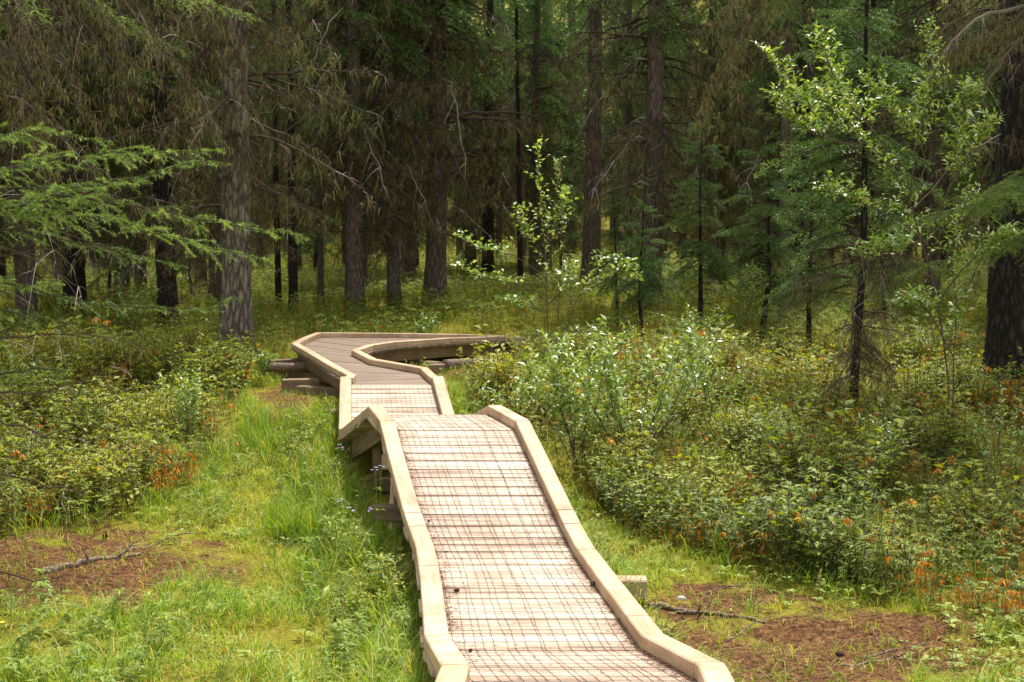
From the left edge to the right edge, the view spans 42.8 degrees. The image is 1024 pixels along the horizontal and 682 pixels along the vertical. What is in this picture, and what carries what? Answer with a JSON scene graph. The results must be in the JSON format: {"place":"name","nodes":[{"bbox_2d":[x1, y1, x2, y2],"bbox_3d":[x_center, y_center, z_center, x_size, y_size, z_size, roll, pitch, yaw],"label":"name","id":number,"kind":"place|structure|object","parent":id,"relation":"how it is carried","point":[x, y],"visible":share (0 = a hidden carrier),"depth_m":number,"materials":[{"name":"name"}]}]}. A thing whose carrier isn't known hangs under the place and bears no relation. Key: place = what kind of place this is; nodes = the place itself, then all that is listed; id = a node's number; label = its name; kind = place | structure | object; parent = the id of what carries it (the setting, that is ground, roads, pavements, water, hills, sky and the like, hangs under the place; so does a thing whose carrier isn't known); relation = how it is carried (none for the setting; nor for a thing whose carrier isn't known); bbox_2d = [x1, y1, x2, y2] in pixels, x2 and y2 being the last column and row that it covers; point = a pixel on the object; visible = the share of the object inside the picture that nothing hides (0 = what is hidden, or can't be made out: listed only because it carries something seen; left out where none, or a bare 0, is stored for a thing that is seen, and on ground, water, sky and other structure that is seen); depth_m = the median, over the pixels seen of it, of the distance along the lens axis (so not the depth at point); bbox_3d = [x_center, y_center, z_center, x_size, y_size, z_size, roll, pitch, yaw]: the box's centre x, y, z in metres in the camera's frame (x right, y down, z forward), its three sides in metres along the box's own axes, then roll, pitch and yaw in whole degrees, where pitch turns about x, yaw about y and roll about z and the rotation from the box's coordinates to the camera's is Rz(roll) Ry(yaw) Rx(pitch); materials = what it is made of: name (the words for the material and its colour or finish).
{"place":"outdoors","nodes":[
{"label":"outdoors","id":0,"kind":"place"},
{"bbox_2d":[0,258,1023,681],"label":"grass","id":1,"kind":"structure","parent":0,"point":[292,516],"depth_m":11.54,"materials":[{"name":"plant"}]},
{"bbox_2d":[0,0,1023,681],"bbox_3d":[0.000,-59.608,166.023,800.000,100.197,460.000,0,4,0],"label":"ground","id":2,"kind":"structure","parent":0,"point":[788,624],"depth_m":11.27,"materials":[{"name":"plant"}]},
{"bbox_2d":[0,7,44,294],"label":"spruce tree","id":3,"kind":"object","parent":2,"relation":"on","point":[2,272],"visible":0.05,"depth_m":32.79,"materials":[{"name":"green plant"}]},
{"bbox_2d":[0,348,71,410],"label":"leafy shrub","id":4,"kind":"object","parent":2,"relation":"on","point":[25,380],"visible":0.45,"depth_m":16.98,"materials":[{"name":"green plant"}]},
{"bbox_2d":[2,3,105,283],"bbox_3d":[-12.784,-9.152,36.194,3.435,15.959,3.294,-1,4,-15],"label":"spruce tree","id":5,"kind":"object","parent":2,"relation":"on","point":[57,259],"visible":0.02,"depth_m":36.58,"materials":[{"name":"green plant"}]},
{"bbox_2d":[0,0,136,327],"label":"spruce tree","id":6,"kind":"object","parent":2,"relation":"on","point":[20,266],"visible":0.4,"depth_m":24.79,"materials":[{"name":"green plant"}]},
{"bbox_2d":[39,535,146,574],"bbox_3d":[-3.735,1.870,11.527,0.984,0.219,0.290,-4,6,-43],"label":"fallen branch","id":7,"kind":"object","parent":2,"relation":"on","point":[87,560],"visible":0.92,"depth_m":11.41,"materials":[{"name":"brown wood"}]},
{"bbox_2d":[0,0,212,318],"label":"spruce tree","id":8,"kind":"object","parent":2,"relation":"on","point":[79,274],"visible":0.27,"depth_m":26.68,"materials":[{"name":"green plant"}]},
{"bbox_2d":[85,168,136,300],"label":"young spruce","id":9,"kind":"object","parent":2,"relation":"on","point":[114,268],"visible":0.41,"depth_m":29.91,"materials":[{"name":"green plant"}]},
{"bbox_2d":[48,0,177,300],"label":"spruce tree","id":10,"kind":"object","parent":2,"relation":"on","point":[126,277],"visible":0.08,"depth_m":30.80,"materials":[{"name":"green plant"}]},
{"bbox_2d":[0,0,261,217],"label":"spruce tree","id":11,"kind":"object","parent":2,"relation":"on","point":[18,113],"visible":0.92,"depth_m":12.46,"materials":[{"name":"green plant"}]},
{"bbox_2d":[103,271,160,340],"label":"leafy shrub","id":12,"kind":"object","parent":2,"relation":"on","point":[121,296],"visible":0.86,"depth_m":24.04,"materials":[{"name":"green plant"}]},
{"bbox_2d":[88,0,183,296],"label":"spruce tree","id":13,"kind":"object","parent":2,"relation":"on","point":[140,274],"visible":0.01,"depth_m":33.03,"materials":[{"name":"green plant"}]},
{"bbox_2d":[0,122,311,599],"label":"spruce tree","id":14,"kind":"object","parent":2,"relation":"on","point":[36,199],"visible":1,"depth_m":8.26,"materials":[{"name":"green plant"}]},
{"bbox_2d":[60,0,280,331],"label":"spruce tree","id":15,"kind":"object","parent":2,"relation":"on","point":[167,296],"visible":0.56,"depth_m":25.70,"materials":[{"name":"green plant"}]},
{"bbox_2d":[159,365,205,452],"bbox_3d":[-3.982,0.820,15.728,0.551,1.070,0.469,0,4,0],"label":"leafy shrub","id":16,"kind":"object","parent":2,"relation":"on","point":[184,420],"visible":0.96,"depth_m":15.71,"materials":[{"name":"green plant"}]},
{"bbox_2d":[174,182,208,297],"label":"young spruce","id":17,"kind":"object","parent":2,"relation":"on","point":[204,259],"visible":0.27,"depth_m":32.83,"materials":[{"name":"green plant"}]},
{"bbox_2d":[114,0,296,308],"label":"spruce tree","id":18,"kind":"object","parent":2,"relation":"on","point":[215,288],"visible":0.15,"depth_m":29.75,"materials":[{"name":"green plant"}]},
{"bbox_2d":[168,5,253,292],"bbox_3d":[-8.179,-9.541,33.834,2.835,17.228,2.690,2,5,20],"label":"spruce tree","id":19,"kind":"object","parent":2,"relation":"on","point":[195,193],"visible":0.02,"depth_m":34.16,"materials":[{"name":"green plant"}]},
{"bbox_2d":[106,0,389,353],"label":"spruce tree","id":20,"kind":"object","parent":2,"relation":"on","point":[235,183],"visible":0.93,"depth_m":21.92,"materials":[{"name":"green plant"}]},
{"bbox_2d":[244,346,276,381],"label":"leafy shrub","id":21,"kind":"object","parent":2,"relation":"on","point":[261,361],"visible":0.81,"depth_m":19.54,"materials":[{"name":"green plant"}]},
{"bbox_2d":[248,0,286,269],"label":"spruce tree","id":22,"kind":"object","parent":2,"relation":"on","point":[260,242],"visible":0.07,"depth_m":46.94,"materials":[{"name":"green plant"}]},
{"bbox_2d":[255,0,287,313],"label":"spruce tree","id":23,"kind":"object","parent":2,"relation":"on","point":[278,284],"visible":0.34,"depth_m":28.74,"materials":[{"name":"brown plant"}]},
{"bbox_2d":[249,0,332,286],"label":"spruce tree","id":24,"kind":"object","parent":2,"relation":"on","point":[280,138],"visible":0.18,"depth_m":36.21,"materials":[{"name":"green plant"}]},
{"bbox_2d":[267,0,318,313],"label":"spruce tree","id":25,"kind":"object","parent":2,"relation":"on","point":[293,277],"visible":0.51,"depth_m":28.30,"materials":[{"name":"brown plant"}]},
{"bbox_2d":[248,0,343,272],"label":"spruce tree","id":26,"kind":"object","parent":2,"relation":"on","point":[267,161],"visible":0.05,"depth_m":44.66,"materials":[{"name":"green plant"}]},
{"bbox_2d":[281,378,318,391],"bbox_3d":[-3.093,0.651,19.076,0.522,0.200,0.170,-1,4,-17],"label":"timber","id":27,"kind":"object","parent":2,"relation":"on","point":[290,384],"visible":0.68,"depth_m":18.98,"materials":[{"name":"brown wood"}]},
{"bbox_2d":[281,144,343,271],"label":"young spruce","id":28,"kind":"object","parent":2,"relation":"on","point":[306,247],"visible":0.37,"depth_m":41.90,"materials":[{"name":"green plant"}]},
{"bbox_2d":[292,0,338,311],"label":"spruce tree","id":29,"kind":"object","parent":2,"relation":"on","point":[320,266],"visible":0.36,"depth_m":28.76,"materials":[{"name":"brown plant"}]},
{"bbox_2d":[305,10,371,265],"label":"spruce tree","id":30,"kind":"object","parent":2,"relation":"on","point":[343,257],"visible":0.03,"depth_m":47.25,"materials":[{"name":"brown plant"}]},
{"bbox_2d":[292,0,425,292],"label":"spruce tree","id":31,"kind":"object","parent":2,"relation":"on","point":[365,254],"visible":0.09,"depth_m":33.15,"materials":[{"name":"green plant"}]},
{"bbox_2d":[258,0,465,313],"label":"spruce tree","id":32,"kind":"object","parent":2,"relation":"on","point":[353,142],"visible":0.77,"depth_m":28.05,"materials":[{"name":"green plant"}]},
{"bbox_2d":[321,0,468,310],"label":"spruce tree","id":33,"kind":"object","parent":2,"relation":"on","point":[393,276],"visible":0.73,"depth_m":28.47,"materials":[{"name":"green plant"}]},
{"bbox_2d":[364,0,466,286],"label":"spruce tree","id":34,"kind":"object","parent":2,"relation":"on","point":[407,267],"visible":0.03,"depth_m":36.49,"materials":[{"name":"green plant"}]},
{"bbox_2d":[364,5,474,269],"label":"spruce tree","id":35,"kind":"object","parent":2,"relation":"on","point":[401,257],"visible":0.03,"depth_m":42.43,"materials":[{"name":"green plant"}]},
{"bbox_2d":[412,310,443,333],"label":"leafy shrub","id":36,"kind":"object","parent":2,"relation":"on","point":[421,325],"visible":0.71,"depth_m":24.52,"materials":[{"name":"green plant"}]},
{"bbox_2d":[332,0,570,304],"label":"spruce tree","id":37,"kind":"object","parent":2,"relation":"on","point":[435,273],"visible":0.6,"depth_m":29.50,"materials":[{"name":"green plant"}]},
{"bbox_2d":[447,7,481,254],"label":"spruce tree","id":38,"kind":"object","parent":2,"relation":"on","point":[457,247],"visible":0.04,"depth_m":61.20,"materials":[{"name":"green plant"}]},
{"bbox_2d":[442,356,493,370],"bbox_3d":[-0.676,0.357,20.734,0.919,0.190,0.195,-3,5,-33],"label":"log","id":39,"kind":"object","parent":2,"relation":"on","point":[449,363],"visible":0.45,"depth_m":20.54,"materials":[{"name":"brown wood"}]},
{"bbox_2d":[419,0,530,276],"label":"spruce tree","id":40,"kind":"object","parent":2,"relation":"on","point":[469,257],"visible":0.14,"depth_m":42.17,"materials":[{"name":"green plant"}]},
{"bbox_2d":[474,0,513,264],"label":"spruce tree","id":41,"kind":"object","parent":2,"relation":"on","point":[502,5],"visible":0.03,"depth_m":56.04,"materials":[{"name":"green plant"}]},
{"bbox_2d":[448,0,547,280],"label":"spruce tree","id":42,"kind":"object","parent":2,"relation":"on","point":[488,217],"visible":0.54,"depth_m":37.63,"materials":[{"name":"green plant"}]},
{"bbox_2d":[269,332,733,681],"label":"boardwalk","id":43,"kind":"structure","parent":2,"relation":"on","point":[379,392],"depth_m":10.72,"materials":[{"name":"brown wood"}]},
{"bbox_2d":[266,362,307,371],"bbox_3d":[-3.274,0.396,20.234,1.064,0.159,0.158,-1,4,-16],"label":"log","id":44,"kind":"object","parent":43,"relation":"attached to","point":[289,367],"visible":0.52,"depth_m":20.13,"materials":[{"name":"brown wood"}]},
{"bbox_2d":[397,428,694,680],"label":"needle drift","id":45,"kind":"object","parent":43,"relation":"on","point":[594,587],"visible":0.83,"depth_m":9.22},
{"bbox_2d":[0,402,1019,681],"bbox_3d":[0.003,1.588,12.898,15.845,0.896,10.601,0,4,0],"label":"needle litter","id":46,"kind":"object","parent":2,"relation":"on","point":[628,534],"visible":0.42,"depth_m":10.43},
{"bbox_2d":[0,104,1023,681],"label":"shrubs","id":47,"kind":"object","parent":2,"relation":"on","point":[824,536],"visible":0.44,"depth_m":15.79,"materials":[{"name":"green plant"}]},
{"bbox_2d":[0,345,1023,681],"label":"ground herbs","id":48,"kind":"object","parent":2,"relation":"on","point":[44,609],"visible":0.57,"depth_m":9.80,"materials":[{"name":"green plant"}]},
{"bbox_2d":[501,0,535,289],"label":"spruce tree","id":49,"kind":"object","parent":2,"relation":"on","point":[517,86],"visible":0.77,"depth_m":32.63,"materials":[{"name":"green plant"}]},
{"bbox_2d":[472,370,564,417],"bbox_3d":[0.078,0.719,16.674,0.918,0.809,0.907,-3,5,-34],"label":"leafy shrub","id":50,"kind":"object","parent":2,"relation":"on","point":[519,392],"visible":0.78,"depth_m":16.53,"materials":[{"name":"green plant"}]},
{"bbox_2d":[475,0,584,264],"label":"spruce tree","id":51,"kind":"object","parent":2,"relation":"on","point":[565,144],"depth_m":47.04,"materials":[{"name":"green plant"}]},
{"bbox_2d":[497,0,570,269],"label":"spruce tree","id":52,"kind":"object","parent":2,"relation":"on","point":[562,137],"visible":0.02,"depth_m":44.79,"materials":[{"name":"green plant"}]},
{"bbox_2d":[488,0,585,286],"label":"spruce tree","id":53,"kind":"object","parent":2,"relation":"on","point":[537,101],"visible":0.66,"depth_m":35.43,"materials":[{"name":"green plant"}]},
{"bbox_2d":[449,134,643,362],"bbox_3d":[0.543,-1.379,20.411,3.052,3.672,0.874,0,4,0],"label":"poplar sapling","id":54,"kind":"object","parent":2,"relation":"on","point":[569,277],"visible":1,"depth_m":20.43,"materials":[{"name":"green plant"}]},
{"bbox_2d":[494,0,615,274],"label":"spruce tree","id":55,"kind":"object","parent":2,"relation":"on","point":[558,46],"visible":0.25,"depth_m":42.22,"materials":[{"name":"green plant"}]},
{"bbox_2d":[547,154,569,350],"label":"alder sapling","id":56,"kind":"object","parent":2,"relation":"on","point":[556,167],"visible":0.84,"depth_m":21.21,"materials":[{"name":"green plant"}]},
{"bbox_2d":[539,136,583,275],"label":"young spruce","id":57,"kind":"object","parent":2,"relation":"on","point":[575,235],"visible":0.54,"depth_m":39.76,"materials":[{"name":"green plant"}]},
{"bbox_2d":[519,328,625,471],"bbox_3d":[0.700,0.683,15.022,1.287,1.644,0.930,0,4,0],"label":"willow shrub","id":58,"kind":"object","parent":2,"relation":"on","point":[557,384],"visible":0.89,"depth_m":15.08,"materials":[{"name":"green plant"}]},
{"bbox_2d":[557,0,587,253],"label":"spruce tree","id":59,"kind":"object","parent":2,"relation":"on","point":[579,123],"visible":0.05,"depth_m":62.15,"materials":[{"name":"green plant"}]},
{"bbox_2d":[554,0,606,247],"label":"spruce tree","id":60,"kind":"object","parent":2,"relation":"on","point":[580,25],"visible":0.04,"depth_m":64.04,"materials":[{"name":"green plant"}]},
{"bbox_2d":[552,0,612,262],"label":"spruce tree","id":61,"kind":"object","parent":2,"relation":"on","point":[570,24],"visible":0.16,"depth_m":59.65,"materials":[{"name":"green plant"}]},
{"bbox_2d":[541,0,638,290],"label":"spruce tree","id":62,"kind":"object","parent":2,"relation":"on","point":[591,241],"visible":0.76,"depth_m":33.49,"materials":[{"name":"green plant"}]},
{"bbox_2d":[583,0,640,239],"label":"spruce tree","id":63,"kind":"object","parent":2,"relation":"on","point":[607,120],"visible":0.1,"depth_m":66.88,"materials":[{"name":"green plant"}]},
{"bbox_2d":[587,162,651,323],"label":"young spruce","id":64,"kind":"object","parent":2,"relation":"on","point":[620,238],"visible":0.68,"depth_m":26.34,"materials":[{"name":"green plant"}]},
{"bbox_2d":[619,2,646,253],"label":"spruce tree","id":65,"kind":"object","parent":2,"relation":"on","point":[633,114],"visible":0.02,"depth_m":62.29,"materials":[{"name":"green plant"}]},
{"bbox_2d":[601,0,671,266],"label":"spruce tree","id":66,"kind":"object","parent":2,"relation":"on","point":[628,114],"visible":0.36,"depth_m":40.53,"materials":[{"name":"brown plant"}]},
{"bbox_2d":[554,314,727,470],"bbox_3d":[1.538,0.616,14.687,1.451,1.803,2.036,3,5,31],"label":"willow shrub","id":67,"kind":"object","parent":2,"relation":"on","point":[660,405],"visible":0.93,"depth_m":14.87,"materials":[{"name":"green plant"}]},
{"bbox_2d":[607,169,682,340],"bbox_3d":[2.442,-1.473,23.864,1.335,3.331,1.330,-1,4,-12],"label":"young spruce","id":68,"kind":"object","parent":2,"relation":"on","point":[657,281],"visible":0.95,"depth_m":23.82,"materials":[{"name":"green plant"}]},
{"bbox_2d":[555,0,754,302],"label":"spruce tree","id":69,"kind":"object","parent":2,"relation":"on","point":[657,17],"visible":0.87,"depth_m":28.99,"materials":[{"name":"green plant"}]},
{"bbox_2d":[618,0,694,249],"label":"spruce tree","id":70,"kind":"object","parent":2,"relation":"on","point":[664,139],"visible":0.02,"depth_m":51.69,"materials":[{"name":"green plant"}]},
{"bbox_2d":[632,0,688,266],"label":"spruce tree","id":71,"kind":"object","parent":2,"relation":"on","point":[684,139],"visible":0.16,"depth_m":47.48,"materials":[{"name":"green plant"}]},
{"bbox_2d":[639,0,698,261],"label":"spruce tree","id":72,"kind":"object","parent":2,"relation":"on","point":[664,247],"visible":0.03,"depth_m":55.91,"materials":[{"name":"green plant"}]},
{"bbox_2d":[661,302,731,359],"bbox_3d":[2.842,-0.022,20.204,0.912,1.169,0.778,-3,5,-31],"label":"leafy shrub","id":73,"kind":"object","parent":2,"relation":"on","point":[691,327],"visible":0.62,"depth_m":20.10,"materials":[{"name":"green plant"}]},
{"bbox_2d":[667,0,727,263],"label":"spruce tree","id":74,"kind":"object","parent":2,"relation":"on","point":[690,163],"visible":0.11,"depth_m":59.88,"materials":[{"name":"green plant"}]},
{"bbox_2d":[655,105,747,320],"bbox_3d":[3.688,-2.459,26.295,2.015,4.770,1.998,2,5,25],"label":"young spruce","id":75,"kind":"object","parent":2,"relation":"on","point":[702,251],"visible":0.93,"depth_m":26.22,"materials":[{"name":"green plant"}]},
{"bbox_2d":[647,584,765,623],"bbox_3d":[1.510,2.039,10.195,0.934,0.262,0.307,1,4,13],"label":"fallen branch","id":76,"kind":"object","parent":2,"relation":"on","point":[680,609],"visible":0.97,"depth_m":10.27,"materials":[{"name":"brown wood"}]},
{"bbox_2d":[673,0,755,294],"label":"spruce tree","id":77,"kind":"object","parent":2,"relation":"on","point":[711,174],"visible":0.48,"depth_m":31.86,"materials":[{"name":"green plant"}]},
{"bbox_2d":[662,0,774,283],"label":"spruce tree","id":78,"kind":"object","parent":2,"relation":"on","point":[737,161],"visible":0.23,"depth_m":35.37,"materials":[{"name":"green plant"}]},
{"bbox_2d":[695,344,747,433],"bbox_3d":[2.641,0.610,16.429,0.701,1.125,0.520,0,4,0],"label":"leafy shrub","id":79,"kind":"object","parent":2,"relation":"on","point":[704,385],"visible":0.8,"depth_m":16.45,"materials":[{"name":"green plant"}]},
{"bbox_2d":[705,0,767,267],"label":"spruce tree","id":80,"kind":"object","parent":2,"relation":"on","point":[749,61],"visible":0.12,"depth_m":41.40,"materials":[{"name":"green plant"}]},
{"bbox_2d":[729,260,769,344],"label":"leafy shrub","id":81,"kind":"object","parent":2,"relation":"on","point":[751,290],"visible":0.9,"depth_m":23.43,"materials":[{"name":"green plant"}]},
{"bbox_2d":[711,95,819,340],"bbox_3d":[4.739,-2.163,24.510,1.949,4.865,1.943,3,5,34],"label":"young spruce","id":82,"kind":"object","parent":2,"relation":"on","point":[760,252],"visible":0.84,"depth_m":24.37,"materials":[{"name":"green plant"}]},
{"bbox_2d":[744,403,801,467],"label":"leafy shrub","id":83,"kind":"object","parent":2,"relation":"on","point":[764,423],"visible":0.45,"depth_m":14.28,"materials":[{"name":"green plant"}]},
{"bbox_2d":[761,0,812,328],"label":"spruce tree","id":84,"kind":"object","parent":2,"relation":"on","point":[787,16],"visible":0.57,"depth_m":25.61,"materials":[{"name":"green plant"}]},
{"bbox_2d":[702,0,879,301],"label":"spruce tree","id":85,"kind":"object","parent":2,"relation":"on","point":[810,71],"visible":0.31,"depth_m":29.28,"materials":[{"name":"green plant"}]},
{"bbox_2d":[732,0,871,287],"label":"spruce tree","id":86,"kind":"object","parent":2,"relation":"on","point":[768,63],"visible":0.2,"depth_m":30.65,"materials":[{"name":"green plant"}]},
{"bbox_2d":[756,102,873,352],"bbox_3d":[5.275,-1.822,22.532,2.015,4.770,1.998,2,5,21],"label":"young spruce","id":87,"kind":"object","parent":2,"relation":"on","point":[775,296],"visible":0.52,"depth_m":22.42,"materials":[{"name":"green plant"}]},
{"bbox_2d":[744,0,896,287],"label":"spruce tree","id":88,"kind":"object","parent":2,"relation":"on","point":[848,41],"visible":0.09,"depth_m":32.45,"materials":[{"name":"green plant"}]},
{"bbox_2d":[753,0,957,419],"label":"young spruce","id":89,"kind":"object","parent":2,"relation":"on","point":[857,341],"visible":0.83,"depth_m":17.50,"materials":[{"name":"green plant"}]},
{"bbox_2d":[689,0,1023,285],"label":"spruce tree","id":90,"kind":"object","parent":2,"relation":"on","point":[1013,191],"visible":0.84,"depth_m":16.35,"materials":[{"name":"green plant"}]},
{"bbox_2d":[829,0,918,276],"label":"spruce tree","id":91,"kind":"object","parent":2,"relation":"on","point":[873,4],"visible":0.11,"depth_m":35.80,"materials":[{"name":"green plant"}]},
{"bbox_2d":[749,7,1023,452],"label":"willow tree","id":92,"kind":"object","parent":2,"relation":"on","point":[912,297],"visible":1,"depth_m":15.23,"materials":[{"name":"green plant"}]},
{"bbox_2d":[855,412,919,460],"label":"leafy shrub","id":93,"kind":"object","parent":2,"relation":"on","point":[882,429],"visible":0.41,"depth_m":14.62,"materials":[{"name":"green plant"}]},
{"bbox_2d":[845,131,932,325],"bbox_3d":[7.510,-2.096,26.068,1.753,4.148,1.737,-2,5,-26],"label":"young spruce","id":94,"kind":"object","parent":2,"relation":"on","point":[894,263],"visible":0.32,"depth_m":25.86,"materials":[{"name":"green plant"}]},
{"bbox_2d":[829,0,969,280],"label":"spruce tree","id":95,"kind":"object","parent":2,"relation":"on","point":[909,9],"visible":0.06,"depth_m":37.21,"materials":[{"name":"green plant"}]},
{"bbox_2d":[843,0,991,304],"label":"spruce tree","id":96,"kind":"object","parent":2,"relation":"on","point":[930,205],"visible":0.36,"depth_m":29.62,"materials":[{"name":"green plant"}]},
{"bbox_2d":[868,0,981,262],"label":"spruce tree","id":97,"kind":"object","parent":2,"relation":"on","point":[908,252],"visible":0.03,"depth_m":43.40,"materials":[{"name":"green plant"}]},
{"bbox_2d":[885,0,994,276],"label":"spruce tree","id":98,"kind":"object","parent":2,"relation":"on","point":[942,250],"visible":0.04,"depth_m":38.09,"materials":[{"name":"green plant"}]},
{"bbox_2d":[888,0,1005,316],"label":"spruce tree","id":99,"kind":"object","parent":2,"relation":"on","point":[975,69],"visible":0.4,"depth_m":25.85,"materials":[{"name":"green plant"}]},
{"bbox_2d":[919,0,1023,391],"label":"spruce tree","id":100,"kind":"object","parent":2,"relation":"on","point":[1004,337],"visible":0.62,"depth_m":19.17,"materials":[{"name":"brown plant"}]},
{"bbox_2d":[962,385,1023,487],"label":"leafy shrub","id":101,"kind":"object","parent":2,"relation":"on","point":[998,413],"visible":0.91,"depth_m":14.38,"materials":[{"name":"green plant"}]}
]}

